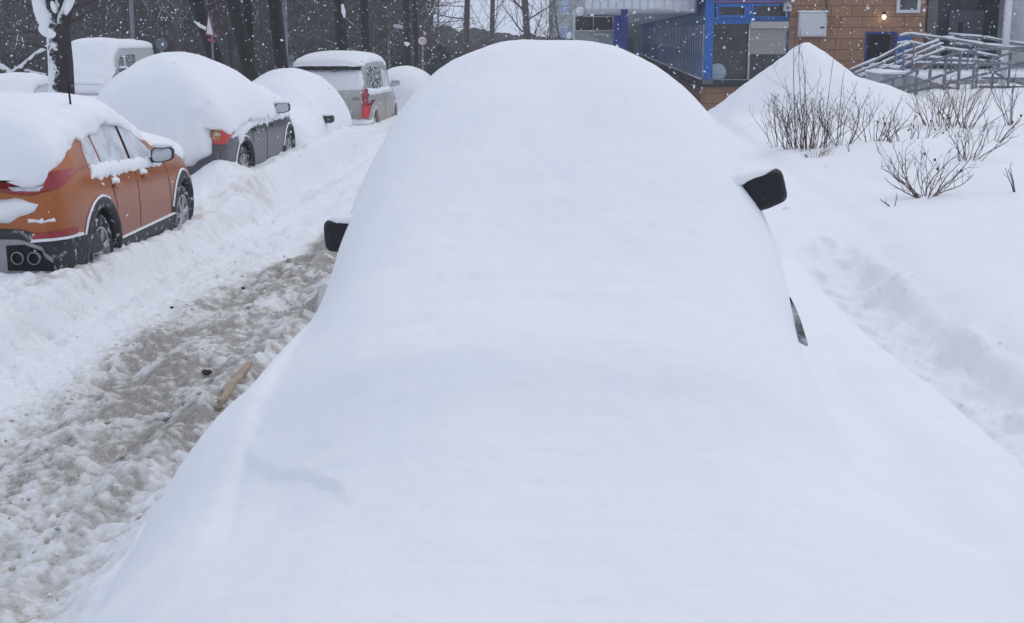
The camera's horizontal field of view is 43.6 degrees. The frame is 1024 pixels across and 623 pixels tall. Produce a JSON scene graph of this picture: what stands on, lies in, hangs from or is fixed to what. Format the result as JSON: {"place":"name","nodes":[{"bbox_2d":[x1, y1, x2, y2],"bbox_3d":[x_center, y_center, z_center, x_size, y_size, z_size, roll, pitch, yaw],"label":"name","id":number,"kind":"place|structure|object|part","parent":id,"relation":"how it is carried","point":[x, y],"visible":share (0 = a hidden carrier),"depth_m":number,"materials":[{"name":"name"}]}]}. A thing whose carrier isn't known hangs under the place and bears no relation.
{"place":"outdoors","nodes":[
{"label":"outdoors","id":0,"kind":"place"},
{"bbox_2d":[0,159,372,622],"bbox_3d":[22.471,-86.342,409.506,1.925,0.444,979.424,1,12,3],"label":"road","id":1,"kind":"structure","parent":0,"point":[78,560],"depth_m":8.68,"materials":[{"name":"grey snow"}]},
{"bbox_2d":[3,213,318,620],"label":"snow crumbs","id":2,"kind":"object","parent":1,"relation":"on","point":[138,515],"visible":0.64,"depth_m":8.80,"materials":[{"name":"white snow"}]},
{"bbox_2d":[155,412,170,420],"bbox_3d":[-2.188,0.658,8.010,0.095,0.049,0.086,1,12,3],"label":"ice slab","id":3,"kind":"object","parent":1,"relation":"on","point":[163,416],"depth_m":7.98,"materials":[{"name":"white ice"}]},
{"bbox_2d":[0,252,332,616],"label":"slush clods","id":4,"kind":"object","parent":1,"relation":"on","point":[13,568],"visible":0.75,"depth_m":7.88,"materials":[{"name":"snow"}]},
{"bbox_2d":[202,369,211,374],"bbox_3d":[-2.157,0.428,9.050,0.074,0.038,0.068,1,12,3],"label":"debris clod","id":5,"kind":"object","parent":1,"relation":"on","point":[206,372],"visible":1,"depth_m":9.03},
{"bbox_2d":[213,406,224,409],"bbox_3d":[-1.865,0.607,8.049,0.137,0.023,0.064,1,12,3],"label":"bark piece","id":6,"kind":"object","parent":1,"relation":"on","point":[217,407],"visible":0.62,"depth_m":8.04,"materials":[{"name":"brown wood"}]},
{"bbox_2d":[217,361,252,402],"bbox_3d":[-1.845,0.464,8.535,0.066,0.064,0.922,0,12,0],"label":"wood plank","id":7,"kind":"object","parent":1,"relation":"on","point":[229,386],"visible":1,"depth_m":8.40,"materials":[{"name":"beige wood"}]},
{"bbox_2d":[287,55,293,67],"bbox_3d":[-4.934,-5.541,28.508,0.129,0.333,0.120,1,12,3],"label":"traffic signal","id":8,"kind":"object","parent":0,"point":[290,58],"visible":0.72,"depth_m":28.45,"materials":[{"name":"grey metal"}]},
{"bbox_2d":[427,0,548,36],"label":"sky","id":9,"kind":"structure","parent":0,"point":[507,28],"materials":[{"name":"white"}]},
{"bbox_2d":[0,83,1023,622],"bbox_3d":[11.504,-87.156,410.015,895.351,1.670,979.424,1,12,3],"label":"snow ground","id":10,"kind":"structure","parent":0,"point":[504,509],"depth_m":4.06,"materials":[{"name":"white snow"}]},
{"bbox_2d":[0,34,46,75],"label":"fallen trunk","id":11,"kind":"object","parent":10,"relation":"on","point":[32,59],"visible":0.76,"depth_m":30.15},
{"bbox_2d":[0,72,47,92],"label":"white saloon","id":12,"kind":"object","parent":10,"relation":"on","point":[23,82],"visible":0.27,"depth_m":28.07,"materials":[{"name":"paint"}]},
{"bbox_2d":[34,84,47,92],"bbox_3d":[-10.418,-4.953,28.819,0.184,0.418,1.950,1,12,3],"label":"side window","id":13,"kind":"structure","parent":12,"relation":"in","point":[44,88],"depth_m":28.45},
{"bbox_2d":[0,0,129,93],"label":"forked tree","id":14,"kind":"object","parent":10,"relation":"on","point":[53,26],"visible":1,"depth_m":19.90,"materials":[{"name":"black plant"}]},
{"bbox_2d":[0,81,193,273],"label":"orange crossover","id":15,"kind":"object","parent":10,"relation":"on","point":[86,219],"visible":0.94,"depth_m":11.08,"materials":[{"name":"paint"}]},
{"bbox_2d":[81,136,98,167],"bbox_3d":[-3.748,-1.417,11.278,0.147,0.327,0.273,1,12,3],"label":"rear quarter window","id":16,"kind":"structure","parent":15,"relation":"in","point":[89,153],"depth_m":11.29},
{"bbox_2d":[89,124,127,162],"bbox_3d":[-3.722,-1.524,11.781,0.163,0.401,0.669,1,12,3],"label":"rear side window","id":17,"kind":"structure","parent":15,"relation":"in","point":[107,143],"depth_m":11.79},
{"bbox_2d":[117,126,150,158],"bbox_3d":[-3.677,-1.657,12.516,0.166,0.412,0.722,1,12,3],"label":"front side window","id":18,"kind":"structure","parent":15,"relation":"in","point":[135,148],"depth_m":12.40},
{"bbox_2d":[71,37,153,94],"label":"white van","id":19,"kind":"object","parent":10,"relation":"on","point":[88,65],"visible":0.56,"depth_m":41.52,"materials":[{"name":"paint"}]},
{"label":"front side window","id":20,"kind":"part","parent":19,"relation":"part of","materials":[{"name":"grey glass"}]},
{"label":"rear side window","id":21,"kind":"part","parent":19,"relation":"part of","materials":[{"name":"grey glass"}]},
{"bbox_2d":[129,0,134,38],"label":"lamp post","id":22,"kind":"object","parent":10,"relation":"on","point":[131,17],"visible":0.24,"depth_m":49.66,"materials":[{"name":"grey metal"}]},
{"bbox_2d":[155,38,167,52],"bbox_3d":[-8.186,-5.310,30.144,0.288,2.224,0.082,1,12,3],"label":"round sign","id":23,"kind":"object","parent":10,"relation":"on","point":[158,43],"visible":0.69,"depth_m":29.90,"materials":[{"name":"grey metal"}]},
{"bbox_2d":[96,52,294,174],"bbox_3d":[-4.478,-2.822,18.685,2.212,1.931,4.697,1,12,3],"label":"grey suv","id":24,"kind":"object","parent":10,"relation":"on","point":[205,90],"visible":0.67,"depth_m":16.74,"materials":[{"name":"paint"}]},
{"bbox_2d":[188,0,225,64],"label":"bare tree","id":25,"kind":"object","parent":10,"relation":"on","point":[200,16],"visible":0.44,"depth_m":27.67,"materials":[{"name":"brown plant"}]},
{"bbox_2d":[205,12,214,59],"bbox_3d":[-6.324,-4.914,27.034,0.202,2.768,0.080,1,12,3],"label":"warning sign","id":26,"kind":"object","parent":10,"relation":"on","point":[209,30],"visible":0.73,"depth_m":26.80,"materials":[{"name":"white metal"}]},
{"bbox_2d":[153,0,301,72],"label":"sapling","id":27,"kind":"object","parent":10,"relation":"on","point":[228,38],"visible":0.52,"depth_m":29.32,"materials":[{"name":"brown plant"}]},
{"bbox_2d":[0,28,479,76],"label":"undergrowth","id":28,"kind":"object","parent":10,"relation":"on","point":[449,50],"visible":0.29,"depth_m":52.14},
{"bbox_2d":[0,0,480,74],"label":"woodland","id":29,"kind":"object","parent":10,"relation":"on","point":[98,21],"visible":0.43,"depth_m":53.47,"materials":[{"name":"brown plant"}]},
{"bbox_2d":[226,0,257,81],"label":"bare tree","id":30,"kind":"object","parent":10,"relation":"on","point":[244,50],"visible":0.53,"depth_m":25.70,"materials":[{"name":"brown plant"}]},
{"bbox_2d":[243,0,254,56],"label":"bare tree","id":31,"kind":"object","parent":10,"relation":"on","point":[248,17],"visible":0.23,"depth_m":26.18,"materials":[{"name":"brown plant"}]},
{"bbox_2d":[268,0,287,68],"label":"bare tree","id":32,"kind":"object","parent":10,"relation":"on","point":[278,44],"visible":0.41,"depth_m":26.65,"materials":[{"name":"brown plant"}]},
{"bbox_2d":[282,0,287,54],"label":"lamp post","id":33,"kind":"object","parent":10,"relation":"on","point":[284,9],"visible":0.15,"depth_m":28.59,"materials":[{"name":"grey metal"}]},
{"bbox_2d":[11,0,565,48],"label":"wood","id":34,"kind":"object","parent":10,"relation":"on","point":[472,36],"visible":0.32,"depth_m":100.16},
{"bbox_2d":[260,0,327,65],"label":"sapling","id":35,"kind":"object","parent":10,"relation":"on","point":[293,48],"visible":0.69,"depth_m":35.45,"materials":[{"name":"brown plant"}]},
{"bbox_2d":[252,68,351,145],"bbox_3d":[-4.114,-3.534,23.376,2.031,1.777,4.800,1,12,3],"label":"buried hatchback","id":36,"kind":"object","parent":10,"relation":"on","point":[316,120],"visible":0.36,"depth_m":22.67,"materials":[{"name":"grey paint"}]},
{"bbox_2d":[333,0,347,50],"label":"bare tree","id":37,"kind":"object","parent":10,"relation":"on","point":[340,18],"visible":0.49,"depth_m":32.40,"materials":[{"name":"brown plant"}]},
{"bbox_2d":[289,50,399,124],"bbox_3d":[-4.081,-5.393,31.657,2.302,2.106,5.254,1,12,3],"label":"silver minivan","id":38,"kind":"object","parent":10,"relation":"on","point":[342,70],"visible":0.48,"depth_m":29.37,"materials":[{"name":"paint"}]},
{"bbox_3d":[-3.297,-5.554,30.458,0.105,0.553,1.931,1,12,3],"label":"rear side window","id":39,"kind":"part","parent":38,"relation":"part of","materials":[{"name":"grey glass"}]},
{"bbox_3d":[-3.184,-5.857,32.143,0.086,0.533,1.200,1,12,3],"label":"front side window","id":40,"kind":"part","parent":38,"relation":"part of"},
{"bbox_2d":[323,0,369,51],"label":"bare tree","id":41,"kind":"object","parent":10,"relation":"on","point":[365,39],"visible":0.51,"depth_m":36.31,"materials":[{"name":"brown plant"}]},
{"bbox_2d":[387,23,410,68],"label":"lamp post","id":42,"kind":"object","parent":10,"relation":"on","point":[398,26],"visible":0.56,"depth_m":51.22,"materials":[{"name":"grey metal"}]},
{"bbox_2d":[387,66,429,111],"bbox_3d":[-3.045,-6.449,37.388,2.162,1.459,4.900,1,12,3],"label":"distant buried car","id":43,"kind":"object","parent":10,"relation":"on","point":[416,80],"visible":0.2,"depth_m":35.38,"materials":[{"name":"grey paint"}]},
{"bbox_2d":[368,0,449,65],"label":"bare tree","id":44,"kind":"object","parent":10,"relation":"on","point":[407,48],"visible":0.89,"depth_m":43.18,"materials":[{"name":"brown plant"}]},
{"bbox_2d":[418,36,426,70],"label":"speed sign","id":45,"kind":"object","parent":10,"relation":"on","point":[423,39],"visible":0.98,"depth_m":41.35,"materials":[{"name":"white metal"}]},
{"bbox_2d":[369,0,502,67],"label":"bare tree","id":46,"kind":"object","parent":10,"relation":"on","point":[415,44],"visible":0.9,"depth_m":43.76,"materials":[{"name":"brown plant"}]},
{"bbox_2d":[437,1,438,42],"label":"lamp post","id":47,"kind":"object","parent":10,"relation":"on","point":[438,22],"visible":0.39,"depth_m":58.80,"materials":[{"name":"grey metal"}]},
{"bbox_2d":[409,0,472,54],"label":"bare tree","id":48,"kind":"object","parent":10,"relation":"on","point":[466,18],"visible":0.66,"depth_m":48.95,"materials":[{"name":"brown plant"}]},
{"bbox_2d":[455,0,530,49],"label":"sapling","id":49,"kind":"object","parent":10,"relation":"on","point":[490,38],"visible":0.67,"depth_m":50.51,"materials":[{"name":"brown plant"}]},
{"bbox_2d":[489,0,505,44],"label":"bare tree","id":50,"kind":"object","parent":10,"relation":"on","point":[493,9],"visible":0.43,"depth_m":54.68,"materials":[{"name":"brown plant"}]},
{"bbox_2d":[496,0,566,39],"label":"bare tree","id":51,"kind":"object","parent":10,"relation":"on","point":[525,10],"visible":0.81,"depth_m":56.57,"materials":[{"name":"brown plant"}]},
{"bbox_2d":[502,0,575,39],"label":"sapling","id":52,"kind":"object","parent":10,"relation":"on","point":[526,29],"visible":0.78,"depth_m":52.58,"materials":[{"name":"brown plant"}]},
{"bbox_2d":[236,39,862,457],"bbox_3d":[0.234,-0.550,7.245,2.514,1.930,6.298,1,12,3],"label":"buried estate car","id":53,"kind":"object","parent":10,"relation":"on","point":[548,219],"visible":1,"depth_m":5.33,"materials":[{"name":"grey paint"}]},
{"bbox_2d":[518,0,587,39],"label":"sapling","id":54,"kind":"object","parent":10,"relation":"on","point":[556,27],"visible":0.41,"depth_m":61.21,"materials":[{"name":"brown plant"}]},
{"bbox_2d":[534,2,575,39],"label":"sapling","id":55,"kind":"object","parent":10,"relation":"on","point":[553,33],"visible":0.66,"depth_m":58.78,"materials":[{"name":"brown plant"}]},
{"bbox_2d":[549,0,568,39],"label":"apartment block","id":56,"kind":"structure","parent":10,"relation":"on","point":[563,10],"depth_m":121.76,"materials":[{"name":"concrete"}]},
{"bbox_2d":[561,28,568,39],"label":"window","id":57,"kind":"structure","parent":56,"relation":"in","point":[564,29],"depth_m":121.99,"materials":[{"name":"blue glass"}]},
{"bbox_2d":[562,0,568,12],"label":"window","id":58,"kind":"structure","parent":56,"relation":"in","point":[565,3],"depth_m":121.48,"materials":[{"name":"blue glass"}]},
{"bbox_2d":[567,32,572,39],"bbox_3d":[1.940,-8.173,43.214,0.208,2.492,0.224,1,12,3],"label":"bollard","id":59,"kind":"object","parent":10,"relation":"on","point":[570,35],"visible":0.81,"depth_m":42.91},
{"bbox_2d":[573,7,613,44],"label":"kiosk","id":60,"kind":"object","parent":10,"relation":"on","point":[604,25],"visible":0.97,"depth_m":44.84,"materials":[{"name":"metal"}]},
{"bbox_2d":[569,0,638,55],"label":"end wall block","id":61,"kind":"structure","parent":10,"relation":"on","point":[633,40],"depth_m":81.78,"materials":[{"name":"concrete"}]},
{"bbox_2d":[627,38,632,52],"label":"door panel","id":62,"kind":"structure","parent":61,"relation":"in","point":[629,40],"depth_m":81.84,"materials":[{"name":"metal"}]},
{"bbox_2d":[585,0,696,50],"bbox_3d":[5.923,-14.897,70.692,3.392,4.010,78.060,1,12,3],"label":"entrance canopy","id":63,"kind":"object","parent":10,"relation":"on","point":[659,9],"visible":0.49,"depth_m":34.58,"materials":[{"name":"white metal"}]},
{"bbox_2d":[749,91,791,147],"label":"bare shrub","id":64,"kind":"object","parent":10,"relation":"on","point":[766,133],"visible":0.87,"depth_m":18.33,"materials":[{"name":"brown plant"}]},
{"bbox_2d":[767,7,851,149],"bbox_3d":[4.048,-3.181,17.523,1.077,1.927,0.843,1,12,3],"label":"bare shrub","id":65,"kind":"object","parent":10,"relation":"on","point":[801,108],"visible":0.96,"depth_m":17.53,"materials":[{"name":"brown plant"}]},
{"bbox_2d":[766,85,865,149],"bbox_3d":[4.231,-2.701,17.779,1.398,0.921,1.008,1,12,3],"label":"bare shrub","id":66,"kind":"object","parent":10,"relation":"on","point":[787,135],"visible":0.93,"depth_m":17.76,"materials":[{"name":"brown plant"}]},
{"bbox_2d":[799,142,836,157],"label":"grass tuft","id":67,"kind":"object","parent":10,"relation":"on","point":[819,151],"visible":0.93,"depth_m":16.70,"materials":[{"name":"brown plant"}]},
{"bbox_2d":[639,0,1023,110],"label":"tiled building","id":68,"kind":"structure","parent":10,"relation":"on","point":[868,27],"depth_m":38.92,"materials":[{"name":"beige tile"}]},
{"bbox_2d":[712,63,725,79],"bbox_3d":[6.271,-7.300,39.067,0.530,0.530,0.049,1,12,3],"label":"round disc","id":69,"kind":"object","parent":68,"relation":"attached to","point":[718,71],"visible":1,"depth_m":39.05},
{"bbox_2d":[712,4,785,79],"bbox_3d":[7.251,-9.144,38.826,2.260,4.154,0.020,1,12,3],"label":"window glass","id":70,"kind":"structure","parent":68,"relation":"in","point":[738,43],"depth_m":39.08,"materials":[{"name":"grey glass"}]},
{"bbox_2d":[714,0,789,54],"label":"window frame","id":71,"kind":"structure","parent":68,"relation":"in","point":[747,20],"depth_m":38.70,"materials":[{"name":"blue paint"}]},
{"bbox_2d":[781,0,792,16],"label":"birdhouse","id":72,"kind":"object","parent":68,"relation":"attached to","point":[787,6],"visible":0.99,"depth_m":38.10,"materials":[{"name":"wood"}]},
{"bbox_2d":[797,11,828,36],"bbox_3d":[9.006,-8.636,38.399,0.889,0.760,0.335,1,12,3],"label":"wall cabinet","id":73,"kind":"object","parent":68,"relation":"attached to","point":[816,27],"depth_m":38.28,"materials":[{"name":"white metal"}]},
{"bbox_2d":[800,14,825,34],"bbox_3d":[8.999,-8.585,38.284,0.729,0.610,0.018,1,12,3],"label":"door","id":74,"kind":"structure","parent":73,"relation":"in","point":[813,22],"depth_m":38.27,"materials":[{"name":"white metal"}]},
{"bbox_2d":[866,34,889,66],"bbox_3d":[11.140,-7.333,39.365,0.934,2.479,0.640,1,12,3],"label":"doorway interior","id":75,"kind":"structure","parent":68,"relation":"in","point":[874,50],"depth_m":39.45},
{"bbox_2d":[897,34,910,68],"bbox_3d":[11.785,-7.494,38.593,0.400,1.719,0.040,1,12,3],"label":"door","id":76,"kind":"structure","parent":68,"relation":"in","point":[908,38],"depth_m":38.47,"materials":[{"name":"blue paint"}]},
{"bbox_2d":[896,0,920,12],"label":"upper window frame","id":77,"kind":"structure","parent":68,"relation":"in","point":[898,10],"depth_m":38.24,"materials":[{"name":"white plastic"}]},
{"bbox_2d":[900,0,916,9],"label":"upper window pane","id":78,"kind":"structure","parent":68,"relation":"in","point":[906,4],"depth_m":38.26,"materials":[{"name":"grey glass"}]},
{"bbox_2d":[958,22,962,32],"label":"door slot window","id":79,"kind":"structure","parent":68,"relation":"in","point":[960,24],"depth_m":40.56,"materials":[{"name":"grey glass"}]},
{"bbox_2d":[946,10,983,68],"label":"entrance door","id":80,"kind":"structure","parent":68,"relation":"in","point":[975,18],"depth_m":40.59,"materials":[{"name":"metal"}]},
{"bbox_2d":[810,80,883,145],"bbox_3d":[4.666,-2.797,18.052,1.035,0.945,0.842,1,12,3],"label":"bare shrub","id":81,"kind":"object","parent":10,"relation":"on","point":[853,125],"visible":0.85,"depth_m":17.98,"materials":[{"name":"brown plant"}]},
{"bbox_2d":[713,42,982,116],"bbox_3d":[6.578,-4.500,26.524,5.066,2.121,7.537,1,12,3],"label":"snow pile","id":82,"kind":"object","parent":10,"relation":"on","point":[749,93],"visible":0.84,"depth_m":24.14,"materials":[{"name":"white snow"}]},
{"bbox_2d":[840,93,914,141],"bbox_3d":[5.282,-2.816,18.652,0.987,0.717,0.728,-6,14,-27],"label":"bare shrub","id":83,"kind":"object","parent":10,"relation":"on","point":[879,120],"visible":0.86,"depth_m":18.70,"materials":[{"name":"brown plant"}]},
{"bbox_2d":[791,248,1023,466],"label":"footpath","id":84,"kind":"structure","parent":10,"relation":"on","point":[867,301],"depth_m":7.76,"materials":[{"name":"white snow"}]},
{"bbox_2d":[887,269,1023,461],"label":"path crumbs","id":85,"kind":"object","parent":84,"relation":"on","point":[1000,342],"visible":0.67,"depth_m":6.97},
{"bbox_2d":[876,109,951,142],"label":"bush","id":86,"kind":"object","parent":10,"relation":"on","point":[889,139],"visible":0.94,"depth_m":17.86,"materials":[{"name":"brown plant"}]},
{"bbox_2d":[875,131,977,197],"bbox_3d":[4.058,-1.454,12.628,1.087,0.668,0.824,-7,14,-30],"label":"bare shrub","id":87,"kind":"object","parent":10,"relation":"on","point":[914,193],"visible":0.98,"depth_m":12.61,"materials":[{"name":"brown plant"}]},
{"bbox_2d":[856,63,1023,90],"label":"access ramp","id":88,"kind":"structure","parent":10,"relation":"on","point":[875,74],"depth_m":34.04,"materials":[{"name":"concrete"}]},
{"bbox_2d":[850,38,944,78],"bbox_3d":[10.456,-6.827,34.771,2.499,1.165,0.074,1,12,3],"label":"railing","id":89,"kind":"object","parent":88,"relation":"on","point":[908,57],"visible":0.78,"depth_m":34.72,"materials":[{"name":"grey metal"}]},
{"bbox_2d":[896,32,1023,69],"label":"railing","id":90,"kind":"object","parent":88,"relation":"on","point":[964,62],"visible":0.6,"depth_m":36.53,"materials":[{"name":"grey metal"}]},
{"bbox_2d":[928,32,1023,61],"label":"railing","id":91,"kind":"object","parent":88,"relation":"on","point":[969,36],"visible":0.62,"depth_m":37.67,"materials":[{"name":"grey metal"}]},
{"bbox_2d":[975,49,1023,88],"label":"railing","id":92,"kind":"object","parent":88,"relation":"on","point":[1008,78],"visible":0.62,"depth_m":32.36,"materials":[{"name":"grey metal"}]},
{"bbox_2d":[902,64,994,126],"bbox_3d":[7.148,-3.528,20.987,1.411,1.023,1.052,7,14,30],"label":"bare shrub","id":93,"kind":"object","parent":10,"relation":"on","point":[944,105],"visible":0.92,"depth_m":20.96,"materials":[{"name":"brown plant"}]},
{"bbox_2d":[878,46,1023,94],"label":"railing","id":94,"kind":"object","parent":10,"relation":"on","point":[958,70],"visible":0.9,"depth_m":31.24,"materials":[{"name":"grey metal"}]},
{"bbox_2d":[918,73,1007,128],"bbox_3d":[7.322,-3.404,20.590,1.375,0.950,0.721,9,15,36],"label":"bare shrub","id":95,"kind":"object","parent":10,"relation":"on","point":[973,125],"visible":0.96,"depth_m":20.58,"materials":[{"name":"brown plant"}]},
{"bbox_2d":[938,109,1013,160],"bbox_3d":[5.183,-1.983,14.462,0.962,0.601,0.580,-8,14,-32],"label":"bush","id":96,"kind":"object","parent":10,"relation":"on","point":[964,152],"visible":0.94,"depth_m":14.48,"materials":[{"name":"brown plant"}]},
{"bbox_2d":[983,59,1022,124],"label":"bare shrub","id":97,"kind":"object","parent":10,"relation":"on","point":[1010,111],"visible":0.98,"depth_m":20.50,"materials":[{"name":"brown plant"}]},
{"bbox_2d":[983,106,1022,142],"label":"rose bush","id":98,"kind":"object","parent":10,"relation":"on","point":[1004,137],"visible":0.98,"depth_m":15.66,"materials":[{"name":"brown plant"}]},
{"bbox_2d":[999,0,1012,88],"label":"canopy pole","id":99,"kind":"object","parent":10,"relation":"on","point":[1006,26],"depth_m":32.49,"materials":[{"name":"white metal"}]},
{"bbox_2d":[1003,164,1014,191],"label":"twig","id":100,"kind":"object","parent":10,"relation":"on","point":[1013,186],"visible":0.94,"depth_m":12.37,"materials":[{"name":"brown plant"}]},
{"bbox_2d":[0,0,1023,295],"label":"falling snow","id":101,"kind":"structure","parent":0,"point":[544,36],"depth_m":20.81,"materials":[{"name":"white snow"}]}
]}

